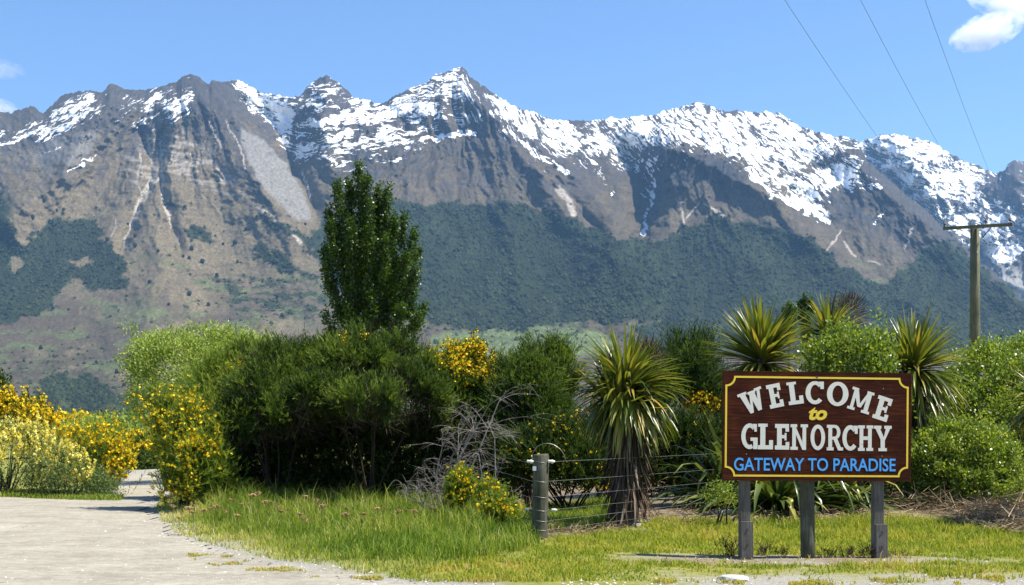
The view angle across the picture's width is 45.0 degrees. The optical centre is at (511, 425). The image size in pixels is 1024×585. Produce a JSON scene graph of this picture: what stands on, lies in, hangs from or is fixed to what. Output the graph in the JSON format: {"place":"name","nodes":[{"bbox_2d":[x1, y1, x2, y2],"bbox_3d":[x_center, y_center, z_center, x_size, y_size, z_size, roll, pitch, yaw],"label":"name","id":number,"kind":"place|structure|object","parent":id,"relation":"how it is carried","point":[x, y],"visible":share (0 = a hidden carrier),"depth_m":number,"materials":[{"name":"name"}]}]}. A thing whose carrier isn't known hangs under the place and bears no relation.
{"place":"outdoors","nodes":[
{"label":"outdoors","id":0,"kind":"place"},
{"bbox_2d":[0,469,455,584],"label":"gravel road","id":1,"kind":"structure","parent":0,"point":[138,557],"depth_m":15.39,"materials":[{"name":"grey gravel"}]},
{"bbox_2d":[153,469,543,574],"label":"verge grass","id":2,"kind":"structure","parent":0,"point":[465,536],"depth_m":17.94,"materials":[{"name":"green plant"}]},
{"bbox_2d":[172,482,531,527],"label":"tall grass","id":3,"kind":"structure","parent":0,"point":[450,515],"depth_m":20.73,"materials":[{"name":"green plant"}]},
{"bbox_2d":[0,66,1023,426],"bbox_3d":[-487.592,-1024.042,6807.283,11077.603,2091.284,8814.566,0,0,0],"label":"mountain","id":4,"kind":"structure","parent":0,"point":[240,152],"depth_m":5800.04,"materials":[{"name":"grey stone"}]},
{"bbox_2d":[0,182,1015,412],"bbox_3d":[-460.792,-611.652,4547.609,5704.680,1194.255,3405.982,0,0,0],"label":"hillside scrub","id":5,"kind":"object","parent":4,"relation":"on","point":[584,325],"visible":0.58,"depth_m":4632.42,"materials":[{"name":"green plant"}]},
{"bbox_2d":[0,192,1023,417],"bbox_3d":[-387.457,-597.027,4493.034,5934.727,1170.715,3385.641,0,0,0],"label":"mountain forest","id":6,"kind":"object","parent":4,"relation":"on","point":[66,405],"visible":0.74,"depth_m":5061.14,"materials":[{"name":"green plant"}]},
{"bbox_2d":[0,427,1023,584],"bbox_3d":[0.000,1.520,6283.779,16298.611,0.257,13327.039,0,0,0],"label":"ground","id":7,"kind":"structure","parent":0,"point":[860,578],"depth_m":14.34,"materials":[{"name":"grey gravel"}]},
{"bbox_2d":[0,367,12,391],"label":"dark tree","id":8,"kind":"object","parent":7,"relation":"on","point":[3,379],"visible":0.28,"depth_m":62.09,"materials":[{"name":"green plant"}]},
{"bbox_2d":[0,378,66,488],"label":"broom shrub","id":9,"kind":"object","parent":7,"relation":"on","point":[16,403],"visible":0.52,"depth_m":31.27,"materials":[{"name":"yellow plant"}]},
{"bbox_2d":[0,408,71,493],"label":"lupin shrub","id":10,"kind":"object","parent":7,"relation":"on","point":[28,430],"visible":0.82,"depth_m":27.97,"materials":[{"name":"yellow plant"}]},
{"bbox_2d":[13,433,103,496],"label":"lupin shrub","id":11,"kind":"object","parent":7,"relation":"on","point":[72,452],"visible":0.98,"depth_m":27.63,"materials":[{"name":"yellow plant"}]},
{"bbox_2d":[0,488,124,500],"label":"grass","id":12,"kind":"structure","parent":7,"relation":"on","point":[26,494],"depth_m":27.20,"materials":[{"name":"green plant"}]},
{"bbox_2d":[41,405,99,448],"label":"broom shrub","id":13,"kind":"object","parent":7,"relation":"on","point":[60,417],"visible":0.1,"depth_m":62.45,"materials":[{"name":"yellow plant"}]},
{"bbox_2d":[62,406,122,422],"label":"brown shrub","id":14,"kind":"object","parent":7,"relation":"on","point":[101,410],"visible":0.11,"depth_m":74.87,"materials":[{"name":"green plant"}]},
{"bbox_2d":[47,410,145,490],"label":"broom shrub","id":15,"kind":"object","parent":7,"relation":"on","point":[105,440],"visible":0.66,"depth_m":29.05,"materials":[{"name":"yellow plant"}]},
{"bbox_2d":[66,456,131,496],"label":"grey shrub","id":16,"kind":"object","parent":7,"relation":"on","point":[105,488],"visible":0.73,"depth_m":27.99,"materials":[{"name":"green plant"}]},
{"bbox_2d":[52,405,151,435],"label":"round shrub","id":17,"kind":"object","parent":7,"relation":"on","point":[138,425],"visible":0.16,"depth_m":53.00,"materials":[{"name":"green plant"}]},
{"bbox_2d":[119,427,154,468],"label":"broom shrub","id":18,"kind":"object","parent":7,"relation":"on","point":[142,437],"visible":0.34,"depth_m":46.45,"materials":[{"name":"yellow plant"}]},
{"bbox_2d":[126,445,159,469],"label":"dark shrub","id":19,"kind":"object","parent":7,"relation":"on","point":[140,457],"visible":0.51,"depth_m":45.45,"materials":[{"name":"green plant"}]},
{"bbox_2d":[112,370,252,509],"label":"broom shrub","id":20,"kind":"object","parent":7,"relation":"on","point":[192,459],"visible":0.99,"depth_m":22.78,"materials":[{"name":"yellow plant"}]},
{"bbox_2d":[185,506,193,522],"bbox_3d":[-5.275,1.460,20.179,0.136,0.296,0.119,0,0,0],"label":"yarrow","id":21,"kind":"object","parent":7,"relation":"on","point":[188,508],"visible":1,"depth_m":20.18,"materials":[{"name":"beige plant"}]},
{"bbox_2d":[111,316,281,424],"bbox_3d":[-8.433,-0.699,34.184,5.517,4.818,3.170,0,0,-42],"label":"leafy tree","id":22,"kind":"object","parent":7,"relation":"on","point":[159,346],"visible":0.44,"depth_m":32.98,"materials":[{"name":"green plant"}]},
{"bbox_2d":[199,508,206,527],"bbox_3d":[-4.787,1.455,19.159,0.112,0.358,0.128,0,0,30],"label":"yarrow","id":23,"kind":"object","parent":7,"relation":"on","point":[203,510],"visible":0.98,"depth_m":19.16,"materials":[{"name":"beige plant"}]},
{"bbox_2d":[209,506,215,532],"bbox_3d":[-4.393,1.383,18.142,0.106,0.432,0.119,0,0,-27],"label":"yarrow","id":24,"kind":"object","parent":7,"relation":"on","point":[212,507],"visible":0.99,"depth_m":18.14,"materials":[{"name":"beige plant"}]},
{"bbox_2d":[176,331,266,408],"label":"broom shrub","id":25,"kind":"object","parent":7,"relation":"on","point":[215,364],"visible":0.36,"depth_m":27.16,"materials":[{"name":"green plant"}]},
{"bbox_2d":[248,493,256,518],"bbox_3d":[-4.163,1.349,19.839,0.136,0.535,0.118,0,0,-44],"label":"yarrow","id":26,"kind":"object","parent":7,"relation":"on","point":[252,495],"visible":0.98,"depth_m":19.83,"materials":[{"name":"beige plant"}]},
{"bbox_2d":[254,491,260,522],"bbox_3d":[-3.876,1.302,18.817,0.112,0.624,0.132,0,0,0],"label":"yarrow","id":27,"kind":"object","parent":7,"relation":"on","point":[257,492],"visible":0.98,"depth_m":18.82,"materials":[{"name":"beige plant"}]},
{"bbox_2d":[261,500,269,530],"bbox_3d":[-3.549,1.333,17.803,0.120,0.527,0.106,0,0,25],"label":"yarrow","id":28,"kind":"object","parent":7,"relation":"on","point":[265,502],"visible":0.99,"depth_m":17.80,"materials":[{"name":"beige plant"}]},
{"bbox_2d":[198,324,338,497],"bbox_3d":[-4.519,-0.205,23.949,2.486,3.774,3.242,0,0,22],"label":"broom shrub","id":29,"kind":"object","parent":7,"relation":"on","point":[248,393],"visible":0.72,"depth_m":23.39,"materials":[{"name":"green plant"}]},
{"bbox_2d":[157,471,435,505],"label":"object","id":30,"kind":"object","parent":7,"relation":"on","point":[170,497],"visible":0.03,"depth_m":24.66,"materials":[{"name":"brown plant"}]},
{"bbox_2d":[272,312,466,497],"bbox_3d":[-2.694,-0.298,23.840,3.667,3.958,3.805,0,0,0],"label":"broom shrub","id":31,"kind":"object","parent":7,"relation":"on","point":[357,372],"visible":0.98,"depth_m":23.30,"materials":[{"name":"green plant"}]},
{"bbox_2d":[317,157,429,340],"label":"poplar tree","id":32,"kind":"object","parent":7,"relation":"on","point":[368,277],"visible":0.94,"depth_m":59.35,"materials":[{"name":"green plant"}]},
{"bbox_2d":[214,395,532,502],"bbox_3d":[-2.822,0.577,25.440,7.599,3.195,2.926,0,0,0],"label":"broom thicket","id":33,"kind":"object","parent":7,"relation":"on","point":[327,463],"visible":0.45,"depth_m":24.86,"materials":[{"name":"green plant"}]},
{"bbox_2d":[410,509,417,527],"bbox_3d":[-1.436,1.413,18.143,0.127,0.376,0.114,0,0,0],"label":"yarrow","id":34,"kind":"object","parent":7,"relation":"on","point":[413,511],"visible":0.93,"depth_m":18.14,"materials":[{"name":"beige plant"}]},
{"bbox_2d":[394,463,447,515],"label":"dead shrub","id":35,"kind":"object","parent":7,"relation":"on","point":[419,492],"visible":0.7,"depth_m":21.14,"materials":[{"name":"grey plant"}]},
{"bbox_2d":[442,461,479,513],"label":"broom shrub","id":36,"kind":"object","parent":7,"relation":"on","point":[458,482],"visible":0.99,"depth_m":20.49,"materials":[{"name":"plant"}]},
{"bbox_2d":[421,325,505,498],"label":"broom shrub","id":37,"kind":"object","parent":7,"relation":"on","point":[467,362],"visible":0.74,"depth_m":24.39,"materials":[{"name":"yellow plant"}]},
{"bbox_2d":[407,383,558,512],"bbox_3d":[-0.438,0.408,21.627,2.012,2.391,2.251,0,0,43],"label":"dead shrub","id":38,"kind":"object","parent":7,"relation":"on","point":[472,429],"visible":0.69,"depth_m":21.58,"materials":[{"name":"grey plant"}]},
{"bbox_2d":[464,415,519,498],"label":"dead shrub","id":39,"kind":"object","parent":7,"relation":"on","point":[495,456],"visible":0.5,"depth_m":20.20,"materials":[{"name":"plant"}]},
{"bbox_2d":[468,470,525,527],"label":"broom shrub","id":40,"kind":"object","parent":7,"relation":"on","point":[491,497],"visible":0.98,"depth_m":18.52,"materials":[{"name":"green plant"}]},
{"bbox_2d":[5,500,1021,584],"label":"pebbles","id":41,"kind":"object","parent":7,"relation":"on","point":[407,578],"visible":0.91,"depth_m":13.85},
{"bbox_2d":[473,327,592,507],"bbox_3d":[-0.187,-0.181,24.940,2.620,3.797,4.482,0,0,-38],"label":"broom shrub","id":42,"kind":"object","parent":7,"relation":"on","point":[546,368],"visible":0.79,"depth_m":23.79,"materials":[{"name":"green plant"}]},
{"bbox_2d":[489,397,638,511],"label":"broom shrub","id":43,"kind":"object","parent":7,"relation":"on","point":[532,437],"visible":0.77,"depth_m":22.40,"materials":[{"name":"green plant"}]},
{"bbox_2d":[540,514,636,539],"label":"fence litter","id":44,"kind":"object","parent":7,"relation":"on","point":[571,530],"visible":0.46,"depth_m":17.94,"materials":[{"name":"plant"}]},
{"bbox_2d":[468,439,722,539],"bbox_3d":[2.985,1.052,22.573,8.604,1.630,11.118,0,0,0],"label":"wire fence","id":45,"kind":"object","parent":7,"relation":"on","point":[539,496],"visible":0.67,"depth_m":17.05,"materials":[{"name":"grey metal"}]},
{"bbox_2d":[186,552,1005,584],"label":"gravel weeds","id":46,"kind":"object","parent":7,"relation":"on","point":[999,577],"visible":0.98,"depth_m":12.79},
{"bbox_2d":[561,319,693,527],"bbox_3d":[1.820,0.082,19.316,2.221,3.488,2.239,0,0,0],"label":"cabbage tree","id":47,"kind":"object","parent":7,"relation":"on","point":[625,410],"visible":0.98,"depth_m":19.01,"materials":[{"name":"green plant"}]},
{"bbox_2d":[623,317,736,494],"bbox_3d":[3.575,-0.426,28.139,3.573,4.299,2.610,0,0,-23],"label":"broom shrub","id":48,"kind":"object","parent":7,"relation":"on","point":[696,371],"visible":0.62,"depth_m":27.89,"materials":[{"name":"green plant"}]},
{"bbox_2d":[698,474,737,527],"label":"leafy shrub","id":49,"kind":"object","parent":7,"relation":"on","point":[718,490],"visible":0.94,"depth_m":18.83,"materials":[{"name":"green plant"}]},
{"bbox_2d":[548,495,895,536],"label":"flax litter","id":50,"kind":"object","parent":7,"relation":"on","point":[700,514],"visible":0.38,"depth_m":19.88,"materials":[{"name":"plant"}]},
{"bbox_2d":[714,509,732,514],"bbox_3d":[3.482,1.411,20.231,0.347,0.096,0.200,0,0,11],"label":"stone","id":51,"kind":"object","parent":7,"relation":"on","point":[728,511],"visible":0.59,"depth_m":20.16,"materials":[{"name":"grey stone"}]},
{"bbox_2d":[712,532,737,556],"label":"dry weed","id":52,"kind":"object","parent":7,"relation":"on","point":[731,547],"visible":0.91,"depth_m":15.16,"materials":[{"name":"green plant"}]},
{"bbox_2d":[647,405,815,510],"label":"flax plant","id":53,"kind":"object","parent":7,"relation":"on","point":[715,463],"visible":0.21,"depth_m":21.73,"materials":[{"name":"green plant"}]},
{"bbox_2d":[717,574,748,581],"bbox_3d":[2.304,1.585,12.872,0.330,0.066,0.234,0,0,13],"label":"stone","id":54,"kind":"object","parent":7,"relation":"on","point":[729,577],"visible":0.74,"depth_m":12.80,"materials":[{"name":"white stone"}]},
{"bbox_2d":[693,290,818,489],"bbox_3d":[4.496,-0.421,22.388,2.402,4.157,2.351,0,0,-37],"label":"cabbage tree","id":55,"kind":"object","parent":7,"relation":"on","point":[766,340],"visible":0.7,"depth_m":22.09,"materials":[{"name":"green plant"}]},
{"bbox_2d":[753,540,777,555],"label":"dry weed","id":56,"kind":"object","parent":7,"relation":"on","point":[763,548],"visible":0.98,"depth_m":15.32,"materials":[{"name":"green plant"}]},
{"bbox_2d":[639,394,903,499],"bbox_3d":[5.063,0.658,24.643,6.431,2.676,2.733,0,0,0],"label":"plant","id":57,"kind":"object","parent":7,"relation":"on","point":[687,424],"visible":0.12,"depth_m":24.62,"materials":[{"name":"green plant"}]},
{"bbox_2d":[672,428,870,521],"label":"flax plant","id":58,"kind":"object","parent":7,"relation":"on","point":[774,496],"visible":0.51,"depth_m":20.23,"materials":[{"name":"green plant"}]},
{"bbox_2d":[773,544,792,556],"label":"dry weed","id":59,"kind":"object","parent":7,"relation":"on","point":[782,553],"visible":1,"depth_m":15.17,"materials":[{"name":"green plant"}]},
{"bbox_2d":[780,300,799,369],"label":"poplar tree","id":60,"kind":"object","parent":7,"relation":"on","point":[794,310],"visible":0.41,"depth_m":114.80,"materials":[{"name":"green plant"}]},
{"bbox_2d":[789,500,793,516],"bbox_3d":[4.484,1.371,19.826,0.077,0.380,0.077,0,0,0],"label":"marker stake","id":61,"kind":"object","parent":7,"relation":"on","point":[790,513],"visible":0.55,"depth_m":19.80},
{"bbox_2d":[796,291,814,369],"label":"poplar tree","id":62,"kind":"object","parent":7,"relation":"on","point":[803,304],"visible":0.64,"depth_m":117.83,"materials":[{"name":"green plant"}]},
{"bbox_2d":[722,371,911,559],"bbox_3d":[3.671,0.620,14.991,2.346,2.562,0.255,0,0,-5],"label":"welcome sign","id":63,"kind":"object","parent":7,"relation":"on","point":[806,429],"visible":0.98,"depth_m":14.88,"materials":[{"name":"brown wood"}]},
{"bbox_2d":[816,543,837,557],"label":"dry weed","id":64,"kind":"object","parent":7,"relation":"on","point":[824,553],"visible":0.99,"depth_m":15.07,"materials":[{"name":"green plant"}]},
{"bbox_2d":[788,289,870,370],"bbox_3d":[6.261,-0.539,24.478,1.853,4.473,1.786,0,0,0],"label":"cabbage tree","id":65,"kind":"object","parent":7,"relation":"on","point":[826,313],"visible":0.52,"depth_m":24.49,"materials":[{"name":"green plant"}]},
{"bbox_2d":[835,545,859,557],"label":"dry weed","id":66,"kind":"object","parent":7,"relation":"on","point":[851,548],"visible":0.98,"depth_m":15.03,"materials":[{"name":"green plant"}]},
{"bbox_2d":[785,307,919,508],"bbox_3d":[5.965,-0.278,21.741,2.362,3.667,2.073,0,0,0],"label":"leafy shrub","id":67,"kind":"object","parent":7,"relation":"on","point":[873,352],"visible":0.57,"depth_m":21.28,"materials":[{"name":"green plant"}]},
{"bbox_2d":[857,542,884,557],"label":"dry weed","id":68,"kind":"object","parent":7,"relation":"on","point":[866,551],"visible":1,"depth_m":14.98,"materials":[{"name":"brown plant"}]},
{"bbox_2d":[814,481,936,513],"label":"flax plant","id":69,"kind":"object","parent":7,"relation":"on","point":[867,502],"visible":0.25,"depth_m":20.87,"materials":[{"name":"green plant"}]},
{"bbox_2d":[888,549,908,557],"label":"dry weed","id":70,"kind":"object","parent":7,"relation":"on","point":[895,554],"visible":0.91,"depth_m":15.10,"materials":[{"name":"green plant"}]},
{"bbox_2d":[884,460,950,496],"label":"leafy shrub","id":71,"kind":"object","parent":7,"relation":"on","point":[887,486],"visible":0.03,"depth_m":23.83,"materials":[{"name":"green plant"}]},
{"bbox_2d":[862,300,983,506],"bbox_3d":[7.275,-0.321,22.408,2.340,3.992,2.465,0,0,0],"label":"cabbage tree","id":72,"kind":"object","parent":7,"relation":"on","point":[915,347],"visible":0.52,"depth_m":22.02,"materials":[{"name":"green plant"}]},
{"bbox_2d":[884,481,1023,529],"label":"dry straw","id":73,"kind":"object","parent":7,"relation":"on","point":[905,503],"visible":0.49,"depth_m":20.27,"materials":[{"name":"plant"}]},
{"bbox_2d":[896,403,1023,510],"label":"round bush","id":74,"kind":"object","parent":7,"relation":"on","point":[993,461],"visible":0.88,"depth_m":21.00,"materials":[{"name":"green plant"}]},
{"bbox_2d":[922,330,1023,489],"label":"leafy shrub","id":75,"kind":"object","parent":7,"relation":"on","point":[994,361],"visible":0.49,"depth_m":25.76,"materials":[{"name":"green plant"}]},
{"bbox_2d":[943,218,1012,443],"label":"utility pole","id":76,"kind":"object","parent":7,"relation":"on","point":[974,281],"visible":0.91,"depth_m":45.84,"materials":[{"name":"wood"}]},
{"bbox_2d":[785,0,937,214],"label":"power line","id":77,"kind":"object","parent":76,"relation":"attached to","point":[848,95],"visible":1,"depth_m":24.06,"materials":[{"name":"black metal"}]},
{"bbox_2d":[861,1,985,219],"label":"power line","id":78,"kind":"object","parent":76,"relation":"attached to","point":[913,99],"visible":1,"depth_m":24.85,"materials":[{"name":"black metal"}]},
{"bbox_2d":[925,1,1003,204],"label":"power line","id":79,"kind":"object","parent":76,"relation":"attached to","point":[958,92],"visible":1,"depth_m":24.26,"materials":[{"name":"black metal"}]},
{"bbox_2d":[942,484,1023,534],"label":"twig heap","id":80,"kind":"object","parent":7,"relation":"on","point":[998,521],"visible":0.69,"depth_m":18.99,"materials":[{"name":"dry wood twigs"},{"name":"bark"}]},
{"bbox_2d":[997,358,1023,470],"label":"cabbage tree","id":81,"kind":"object","parent":7,"relation":"on","point":[1016,418],"visible":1,"depth_m":19.11,"materials":[{"name":"green plant"}]},
{"bbox_2d":[0,0,1023,173],"label":"sky","id":82,"kind":"structure","parent":0,"point":[586,60],"materials":[{"name":"blue"}]},
{"bbox_2d":[530,494,611,531],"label":"grass","id":83,"kind":"structure","parent":0,"point":[588,511],"depth_m":20.84,"materials":[{"name":"green plant"}]},
{"bbox_2d":[387,508,1023,584],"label":"lawn grass","id":84,"kind":"structure","parent":0,"point":[680,534],"depth_m":15.65,"materials":[{"name":"green plant"}]},
{"bbox_2d":[859,133,1023,299],"bbox_3d":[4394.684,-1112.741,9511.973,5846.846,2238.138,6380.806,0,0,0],"label":"snowy mountain","id":85,"kind":"structure","parent":0,"point":[927,170],"depth_m":8772.17,"materials":[{"name":"white snow"}]}
]}

